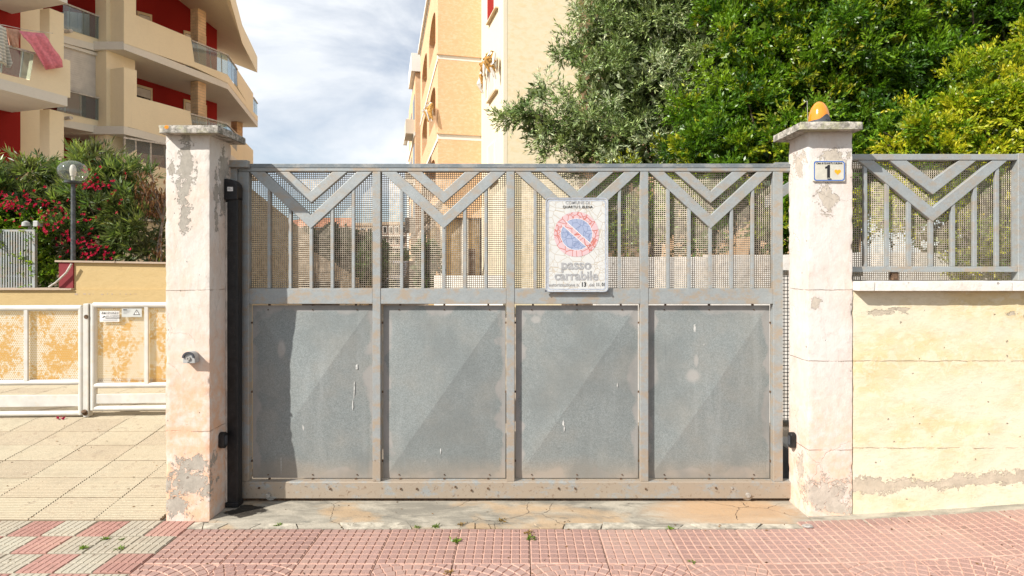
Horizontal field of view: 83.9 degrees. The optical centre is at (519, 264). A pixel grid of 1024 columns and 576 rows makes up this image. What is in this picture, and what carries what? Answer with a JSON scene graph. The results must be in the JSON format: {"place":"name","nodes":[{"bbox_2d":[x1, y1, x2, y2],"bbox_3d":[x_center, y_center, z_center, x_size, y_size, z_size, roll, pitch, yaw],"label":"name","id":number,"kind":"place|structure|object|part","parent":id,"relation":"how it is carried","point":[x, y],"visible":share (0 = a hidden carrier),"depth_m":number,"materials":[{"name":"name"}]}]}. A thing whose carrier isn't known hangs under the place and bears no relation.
{"place":"outdoors","nodes":[
{"label":"outdoors","id":0,"kind":"place"},
{"bbox_2d":[0,379,166,520],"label":"driveway","id":1,"kind":"structure","parent":0,"point":[108,464],"depth_m":4.25,"materials":[{"name":"tile"}]},
{"bbox_2d":[81,303,92,416],"bbox_3d":[-3.864,0.850,5.081,0.050,1.010,0.101,0,0,0],"label":"hinge post","id":2,"kind":"object","parent":1,"relation":"on","point":[86,411],"visible":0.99,"depth_m":5.07,"materials":[{"name":"white metal"}]},
{"bbox_2d":[0,305,82,416],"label":"perforated gate","id":3,"kind":"structure","parent":2,"relation":"attached to","point":[41,400],"depth_m":5.08,"materials":[{"name":"white metal"}]},
{"bbox_2d":[90,302,166,410],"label":"perforated gate","id":4,"kind":"structure","parent":2,"relation":"attached to","point":[96,398],"depth_m":5.12,"materials":[{"name":"white metal"}]},
{"bbox_2d":[100,311,120,321],"bbox_3d":[-3.663,0.460,5.099,0.185,0.097,0.007,0,0,-3],"label":"warning notice","id":5,"kind":"object","parent":4,"relation":"attached to","point":[109,316],"visible":1,"depth_m":5.10,"materials":[{"name":"white plastic"}]},
{"bbox_2d":[122,308,141,316],"bbox_3d":[-3.478,0.428,5.107,0.174,0.077,0.007,0,0,-3],"label":"warning notice","id":6,"kind":"object","parent":4,"relation":"attached to","point":[131,312],"visible":1,"depth_m":5.11,"materials":[{"name":"white"}]},
{"bbox_2d":[0,0,257,281],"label":"apartment block","id":7,"kind":"structure","parent":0,"point":[132,75],"depth_m":20.49,"materials":[{"name":"beige concrete"}]},
{"bbox_2d":[0,24,52,33],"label":"clothes line","id":8,"kind":"object","parent":7,"relation":"attached to","point":[25,29],"visible":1,"depth_m":15.27,"materials":[{"name":"white"}]},
{"bbox_2d":[0,25,11,67],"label":"cloth","id":9,"kind":"object","parent":8,"relation":"hanging from","point":[5,58],"visible":1,"depth_m":14.83,"materials":[{"name":"white fabric"}]},
{"bbox_2d":[5,27,19,47],"bbox_3d":[-13.455,-6.031,15.113,0.167,0.541,0.372,0,0,0],"label":"cloth","id":10,"kind":"object","parent":8,"relation":"hanging from","point":[13,35],"visible":0.98,"depth_m":15.12,"materials":[{"name":"fabric"}]},
{"bbox_2d":[19,31,62,69],"bbox_3d":[-13.125,-5.867,15.649,0.198,1.006,1.165,0,0,19],"label":"towel","id":11,"kind":"object","parent":8,"relation":"hanging from","point":[48,55],"visible":1,"depth_m":15.69,"materials":[{"name":"pink fabric"}]},
{"bbox_2d":[61,11,89,35],"bbox_3d":[-15.719,-8.514,20.112,0.420,0.939,0.769,0,0,17],"label":"balcony railing","id":12,"kind":"object","parent":7,"relation":"on","point":[76,22],"visible":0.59,"depth_m":20.01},
{"bbox_3d":[-15.588,-8.416,19.847,0.018,0.743,0.307,0,0,17],"label":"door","id":13,"kind":"part","parent":12,"relation":"part of","materials":[{"name":"glass"}]},
{"bbox_3d":[-15.483,-8.512,20.199,0.018,0.776,0.388,0,0,17],"label":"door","id":14,"kind":"part","parent":12,"relation":"part of","materials":[{"name":"glass"}]},
{"bbox_2d":[79,94,85,116],"bbox_3d":[-15.858,-5.866,20.659,0.060,0.991,0.203,0,0,17],"label":"door","id":15,"kind":"structure","parent":7,"relation":"in","point":[83,97],"depth_m":20.67,"materials":[{"name":"grey glass"}]},
{"bbox_2d":[137,11,151,20],"bbox_3d":[-15.362,-9.657,23.307,0.115,1.395,0.628,0,0,19],"label":"window","id":16,"kind":"structure","parent":7,"relation":"in","point":[144,15],"depth_m":23.29,"materials":[{"name":"beige"}]},
{"bbox_2d":[137,84,152,100],"bbox_3d":[-15.378,-6.666,23.259,0.115,1.288,0.766,0,0,19],"label":"window","id":17,"kind":"structure","parent":7,"relation":"in","point":[143,92],"depth_m":23.28,"materials":[{"name":"beige"}]},
{"bbox_2d":[183,30,190,67],"bbox_3d":[-14.577,-9.536,25.552,0.115,1.858,1.146,0,0,19],"label":"window","id":18,"kind":"structure","parent":7,"relation":"in","point":[186,33],"depth_m":25.12,"materials":[{"name":"beige"}]},
{"bbox_2d":[183,99,206,124],"bbox_3d":[-14.570,-6.434,25.570,0.115,1.772,1.185,0,0,19],"label":"window","id":19,"kind":"structure","parent":7,"relation":"in","point":[186,103],"depth_m":25.14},
{"bbox_2d":[293,218,366,233],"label":"house","id":20,"kind":"structure","parent":0,"point":[321,223],"depth_m":53.29,"materials":[{"name":"ceramic"}]},
{"bbox_2d":[351,223,372,231],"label":"house","id":21,"kind":"structure","parent":0,"point":[364,226],"depth_m":65.95,"materials":[{"name":"beige paint"}]},
{"bbox_2d":[382,222,406,251],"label":"house","id":22,"kind":"structure","parent":0,"point":[383,226],"depth_m":61.93,"materials":[{"name":"beige paint"}]},
{"bbox_2d":[382,261,414,286],"bbox_3d":[-6.371,0.677,29.160,1.740,1.800,4.480,0,0,0],"label":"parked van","id":23,"kind":"object","parent":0,"point":[407,264],"visible":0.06,"depth_m":27.98,"materials":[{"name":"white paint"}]},
{"bbox_2d":[0,509,1023,575],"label":"pavement","id":24,"kind":"structure","parent":0,"point":[950,545],"depth_m":3.14,"materials":[{"name":"tile"}]},
{"bbox_2d":[159,125,245,521],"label":"gate pillar","id":25,"kind":"structure","parent":24,"relation":"on","point":[198,168],"depth_m":3.52,"materials":[{"name":"pink paint"}]},
{"bbox_2d":[182,351,198,362],"bbox_3d":[-2.017,0.563,3.490,0.075,0.071,0.056,0,0,0],"label":"key switch","id":26,"kind":"object","parent":25,"relation":"attached to","point":[190,357],"visible":1,"depth_m":3.47,"materials":[{"name":"grey metal"}]},
{"bbox_2d":[218,432,226,447],"bbox_3d":[-1.895,1.117,3.640,0.039,0.104,0.052,0,0,0],"label":"photocell","id":27,"kind":"object","parent":25,"relation":"attached to","point":[222,439],"visible":1,"depth_m":3.62,"materials":[{"name":"black plastic"}]},
{"bbox_2d":[225,202,226,502],"bbox_3d":[-1.909,0.575,3.728,0.014,1.965,0.044,0,0,0],"label":"cover strip","id":28,"kind":"object","parent":25,"relation":"attached to","point":[226,345],"visible":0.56,"depth_m":3.71,"materials":[{"name":"black metal"}]},
{"bbox_2d":[224,179,242,506],"bbox_3d":[-1.871,0.507,3.728,0.087,2.132,0.084,0,0,0],"label":"safety strip","id":29,"kind":"object","parent":25,"relation":"attached to","point":[233,193],"visible":1,"depth_m":3.70,"materials":[{"name":"black plastic"}]},
{"bbox_2d":[229,160,249,181],"bbox_3d":[-1.870,0.443,3.803,0.147,2.269,0.095,0,0,0],"label":"bracket","id":30,"kind":"object","parent":25,"relation":"attached to","point":[234,165],"visible":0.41,"depth_m":3.76,"materials":[{"name":"grey metal"}]},
{"bbox_2d":[449,536,461,542],"bbox_3d":[-0.363,1.570,3.258,0.067,0.033,0.069,0,0,-43],"label":"weed","id":31,"kind":"object","parent":24,"relation":"on","point":[456,540],"visible":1,"depth_m":3.25,"materials":[{"name":"green plant"}]},
{"bbox_2d":[160,500,811,530],"bbox_3d":[-0.205,1.652,3.681,4.090,0.150,0.538,0,0,0],"label":"threshold","id":32,"kind":"object","parent":24,"relation":"on","point":[529,515],"visible":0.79,"depth_m":3.59,"materials":[{"name":"concrete"}]},
{"bbox_2d":[243,498,788,500],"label":"gate track","id":33,"kind":"structure","parent":32,"relation":"on","point":[516,499],"depth_m":3.82,"materials":[{"name":"grey metal"}]},
{"bbox_2d":[238,164,790,499],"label":"sliding gate","id":34,"kind":"structure","parent":33,"relation":"on","point":[703,391],"depth_m":3.83,"materials":[{"name":"metal"}]},
{"bbox_2d":[545,197,608,291],"bbox_3d":[0.376,-0.134,3.787,0.425,0.627,0.031,0,0,0],"label":"driveway sign","id":35,"kind":"object","parent":34,"relation":"attached to","point":[576,244],"visible":1,"depth_m":3.78,"materials":[{"name":"white metal"}]},
{"bbox_2d":[6,420,1012,575],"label":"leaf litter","id":36,"kind":"object","parent":24,"relation":"on","point":[486,511],"visible":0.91,"depth_m":3.35,"materials":[{"name":"brown plant"}]},
{"bbox_2d":[526,533,535,540],"bbox_3d":[0.062,1.570,3.288,0.062,0.032,0.072,0,0,0],"label":"weed","id":37,"kind":"object","parent":24,"relation":"on","point":[529,537],"visible":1,"depth_m":3.27,"materials":[{"name":"green plant"}]},
{"bbox_2d":[802,524,812,527],"bbox_3d":[1.726,1.567,3.425,0.066,0.016,0.045,0,0,0],"label":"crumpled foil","id":38,"kind":"object","parent":24,"relation":"on","point":[807,525],"visible":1,"depth_m":3.42,"materials":[{"name":"metal"}]},
{"bbox_2d":[773,121,862,516],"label":"gate pillar","id":39,"kind":"structure","parent":24,"relation":"on","point":[820,335],"depth_m":3.56,"materials":[{"name":"pink paint"}]},
{"bbox_2d":[788,432,795,447],"bbox_3d":[1.780,1.147,3.735,0.039,0.104,0.052,0,0,0],"label":"photocell","id":40,"kind":"object","parent":39,"relation":"attached to","point":[791,439],"visible":1,"depth_m":3.71,"materials":[{"name":"black plastic"}]},
{"bbox_2d":[807,101,830,121],"bbox_3d":[1.909,-0.976,3.638,0.132,0.163,0.136,0,0,0],"label":"flashing beacon","id":41,"kind":"object","parent":39,"relation":"on","point":[819,111],"visible":0.81,"depth_m":3.60,"materials":[{"name":"orange plastic"}]},
{"bbox_2d":[813,161,844,181],"bbox_3d":[1.925,-0.585,3.552,0.199,0.129,0.011,0,0,0],"label":"house number plate","id":42,"kind":"object","parent":39,"relation":"attached to","point":[828,171],"visible":1,"depth_m":3.55,"materials":[{"name":"beige ceramic"}]},
{"bbox_2d":[805,504,1023,525],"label":"mortar strip","id":43,"kind":"object","parent":24,"relation":"on","point":[955,511],"visible":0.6,"depth_m":3.53,"materials":[{"name":"concrete"}]},
{"bbox_2d":[851,280,1023,513],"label":"boundary wall","id":44,"kind":"structure","parent":24,"relation":"on","point":[937,394],"depth_m":3.57,"materials":[{"name":"yellow paint"}]},
{"bbox_2d":[851,153,1023,280],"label":"fence","id":45,"kind":"object","parent":44,"relation":"on","point":[931,186],"depth_m":3.68,"materials":[{"name":"metal"}]},
{"bbox_2d":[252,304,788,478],"bbox_3d":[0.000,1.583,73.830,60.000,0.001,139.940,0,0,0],"label":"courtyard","id":46,"kind":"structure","parent":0,"point":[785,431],"depth_m":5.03,"materials":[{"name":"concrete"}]},
{"bbox_2d":[0,260,166,378],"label":"garden wall","id":47,"kind":"structure","parent":46,"relation":"on","point":[82,282],"depth_m":6.90,"materials":[{"name":"paint"}]},
{"bbox_2d":[0,229,36,287],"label":"slat fence","id":48,"kind":"object","parent":47,"relation":"on","point":[34,263],"visible":0.94,"depth_m":7.05,"materials":[{"name":"white metal"}]},
{"bbox_2d":[21,221,42,286],"bbox_3d":[-6.095,-0.128,7.112,0.206,0.845,0.115,0,0,0],"label":"security light","id":49,"kind":"object","parent":47,"relation":"on","point":[28,224],"visible":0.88,"depth_m":7.12,"materials":[{"name":"grey plastic"}]},
{"bbox_2d":[56,160,86,260],"bbox_3d":[-5.474,-0.668,6.980,0.315,1.225,0.315,0,0,0],"label":"globe lamp","id":50,"kind":"object","parent":47,"relation":"on","point":[73,172],"visible":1,"depth_m":6.96,"materials":[{"name":"grey"}]},
{"bbox_2d":[2,282,339,304],"bbox_3d":[-6.386,0.947,9.035,5.871,1.260,3.730,0,0,0],"label":"planter bed","id":51,"kind":"object","parent":46,"relation":"on","point":[302,286],"depth_m":9.93,"materials":[{"name":"soil"}]},
{"bbox_2d":[0,198,69,287],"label":"privet hedge","id":52,"kind":"object","parent":51,"relation":"on","point":[46,262],"visible":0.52,"depth_m":7.22,"materials":[{"name":"green plant"}]},
{"bbox_2d":[0,144,104,286],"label":"oleander bush","id":53,"kind":"object","parent":51,"relation":"on","point":[15,190],"visible":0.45,"depth_m":7.41,"materials":[{"name":"green plant"}]},
{"bbox_2d":[22,134,165,274],"bbox_3d":[-5.624,-0.731,7.819,2.136,2.256,1.643,0,0,15],"label":"oleander bush","id":54,"kind":"object","parent":51,"relation":"on","point":[118,226],"visible":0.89,"depth_m":7.51,"materials":[{"name":"green plant"}]},
{"bbox_2d":[124,167,165,261],"bbox_3d":[-4.895,-0.552,7.531,0.660,1.567,0.452,0,0,14],"label":"bush","id":55,"kind":"object","parent":51,"relation":"on","point":[159,202],"visible":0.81,"depth_m":7.53,"materials":[{"name":"green plant"}]},
{"bbox_2d":[252,190,308,468],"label":"side wall","id":56,"kind":"structure","parent":46,"relation":"on","point":[295,257],"depth_m":5.78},
{"bbox_2d":[314,253,370,304],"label":"stone wall","id":57,"kind":"structure","parent":46,"relation":"on","point":[321,262],"depth_m":12.58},
{"bbox_2d":[302,221,391,286],"bbox_3d":[-7.133,-0.248,23.459,2.581,3.054,5.476,0,0,11],"label":"shrub","id":58,"kind":"object","parent":57,"relation":"on","point":[348,263],"visible":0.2,"depth_m":21.70,"materials":[{"name":"green plant"}]},
{"bbox_2d":[341,229,399,286],"bbox_3d":[-5.428,-0.085,20.901,1.922,2.713,4.199,0,0,-26],"label":"shrub","id":59,"kind":"object","parent":46,"relation":"on","point":[383,261],"visible":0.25,"depth_m":19.66,"materials":[{"name":"green plant"}]},
{"bbox_2d":[389,249,409,260],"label":"shrub","id":60,"kind":"object","parent":46,"relation":"on","point":[406,257],"visible":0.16,"depth_m":42.80,"materials":[{"name":"green plant"}]},
{"bbox_2d":[407,239,447,286],"bbox_3d":[-3.056,0.109,18.625,1.242,2.278,1.116,0,0,30],"label":"shrub","id":61,"kind":"object","parent":46,"relation":"on","point":[434,262],"visible":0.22,"depth_m":18.44,"materials":[{"name":"green plant"}]},
{"bbox_2d":[434,276,502,304],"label":"wall","id":62,"kind":"structure","parent":46,"relation":"on","point":[467,286],"depth_m":17.25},
{"bbox_2d":[561,304,592,304],"bbox_3d":[4.900,0.802,8.480,8.200,1.550,5.040,0,0,0],"label":"hedge bed","id":63,"kind":"object","parent":46,"relation":"on","point":[575,304],"depth_m":8.01,"materials":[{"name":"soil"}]},
{"bbox_2d":[484,0,778,256],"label":"olive tree","id":64,"kind":"object","parent":63,"relation":"on","point":[643,51],"visible":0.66,"depth_m":7.82,"materials":[{"name":"green plant"}]},
{"bbox_2d":[577,0,886,256],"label":"evergreen tree","id":65,"kind":"object","parent":63,"relation":"on","point":[765,83],"visible":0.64,"depth_m":6.68,"materials":[{"name":"green plant"}]},
{"bbox_2d":[765,0,994,252],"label":"evergreen tree","id":66,"kind":"object","parent":63,"relation":"on","point":[884,54],"visible":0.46,"depth_m":6.47,"materials":[{"name":"green plant"}]},
{"bbox_2d":[853,12,1023,279],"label":"golden bush","id":67,"kind":"object","parent":63,"relation":"on","point":[957,128],"visible":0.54,"depth_m":5.61,"materials":[{"name":"green plant"}]},
{"bbox_2d":[882,0,1023,171],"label":"evergreen tree","id":68,"kind":"object","parent":63,"relation":"on","point":[1002,13],"visible":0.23,"depth_m":6.63,"materials":[{"name":"green plant"}]},
{"bbox_2d":[418,0,859,314],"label":"apartment house","id":69,"kind":"structure","parent":46,"relation":"on","point":[459,40],"depth_m":21.09,"materials":[{"name":"yellow concrete"}]},
{"bbox_2d":[403,53,420,260],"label":"wing","id":70,"kind":"structure","parent":69,"relation":"attached to","point":[412,136],"depth_m":34.90,"materials":[{"name":"beige paint"}]},
{"bbox_2d":[421,102,433,121],"bbox_3d":[-3.750,-6.171,23.159,0.356,1.355,3.291,0,0,-15],"label":"bunched awning","id":71,"kind":"object","parent":69,"relation":"hanging from","point":[428,110],"visible":1,"depth_m":21.96,"materials":[{"name":"white fabric"}]},
{"bbox_2d":[418,200,441,237],"bbox_3d":[-3.208,-1.574,20.333,1.755,1.382,0.478,0,0,44],"label":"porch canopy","id":72,"kind":"object","parent":69,"relation":"attached to","point":[433,223],"visible":0.23,"depth_m":20.27,"materials":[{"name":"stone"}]},
{"bbox_2d":[468,249,474,274],"bbox_3d":[-1.930,0.427,22.501,0.320,2.100,0.080,0,0,-13],"label":"door","id":73,"kind":"structure","parent":69,"relation":"in","point":[468,249],"depth_m":22.46,"materials":[{"name":"brown wood"}]},
{"bbox_2d":[477,50,497,93],"bbox_3d":[-1.164,-6.669,19.678,0.332,1.340,2.913,0,0,-13],"label":"bunched awning","id":74,"kind":"object","parent":69,"relation":"hanging from","point":[488,62],"visible":1,"depth_m":19.31,"materials":[{"name":"white fabric"}]},
{"bbox_2d":[487,140,495,183],"bbox_3d":[-0.986,-3.537,19.836,0.140,1.532,1.944,0,0,-13],"label":"window","id":75,"kind":"structure","parent":69,"relation":"in","point":[491,149],"depth_m":19.87,"materials":[{"name":"white"}]},
{"bbox_2d":[486,0,497,24],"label":"window","id":76,"kind":"structure","parent":69,"relation":"in","point":[491,8],"depth_m":20.05,"materials":[{"name":"red"}]},
{"bbox_2d":[486,69,497,103],"bbox_3d":[-0.998,-6.470,19.886,0.140,1.350,2.048,0,0,-13],"label":"window","id":77,"kind":"structure","parent":69,"relation":"in","point":[491,90],"depth_m":20.05,"materials":[{"name":"white"}]},
{"bbox_2d":[593,251,1009,422],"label":"planter wall","id":78,"kind":"structure","parent":46,"relation":"on","point":[742,262],"depth_m":5.70,"materials":[{"name":"beige paint"}]},
{"bbox_2d":[765,162,861,426],"bbox_3d":[2.151,0.214,4.170,0.702,1.925,0.039,0,0,0],"label":"screen","id":79,"kind":"object","parent":46,"relation":"on","point":[786,272],"visible":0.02,"depth_m":4.19,"materials":[{"name":"grey metal"}]},
{"bbox_2d":[217,0,1007,252],"label":"sky","id":80,"kind":"structure","parent":0,"point":[330,83],"materials":[{"name":"white"}]},
{"bbox_2d":[783,437,788,478],"bbox_3d":[1.990,1.412,4.040,0.280,0.330,0.220,0,0,0],"label":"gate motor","id":81,"kind":"object","parent":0,"point":[785,459],"visible":0.11,"depth_m":3.99,"materials":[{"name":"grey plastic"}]}
]}

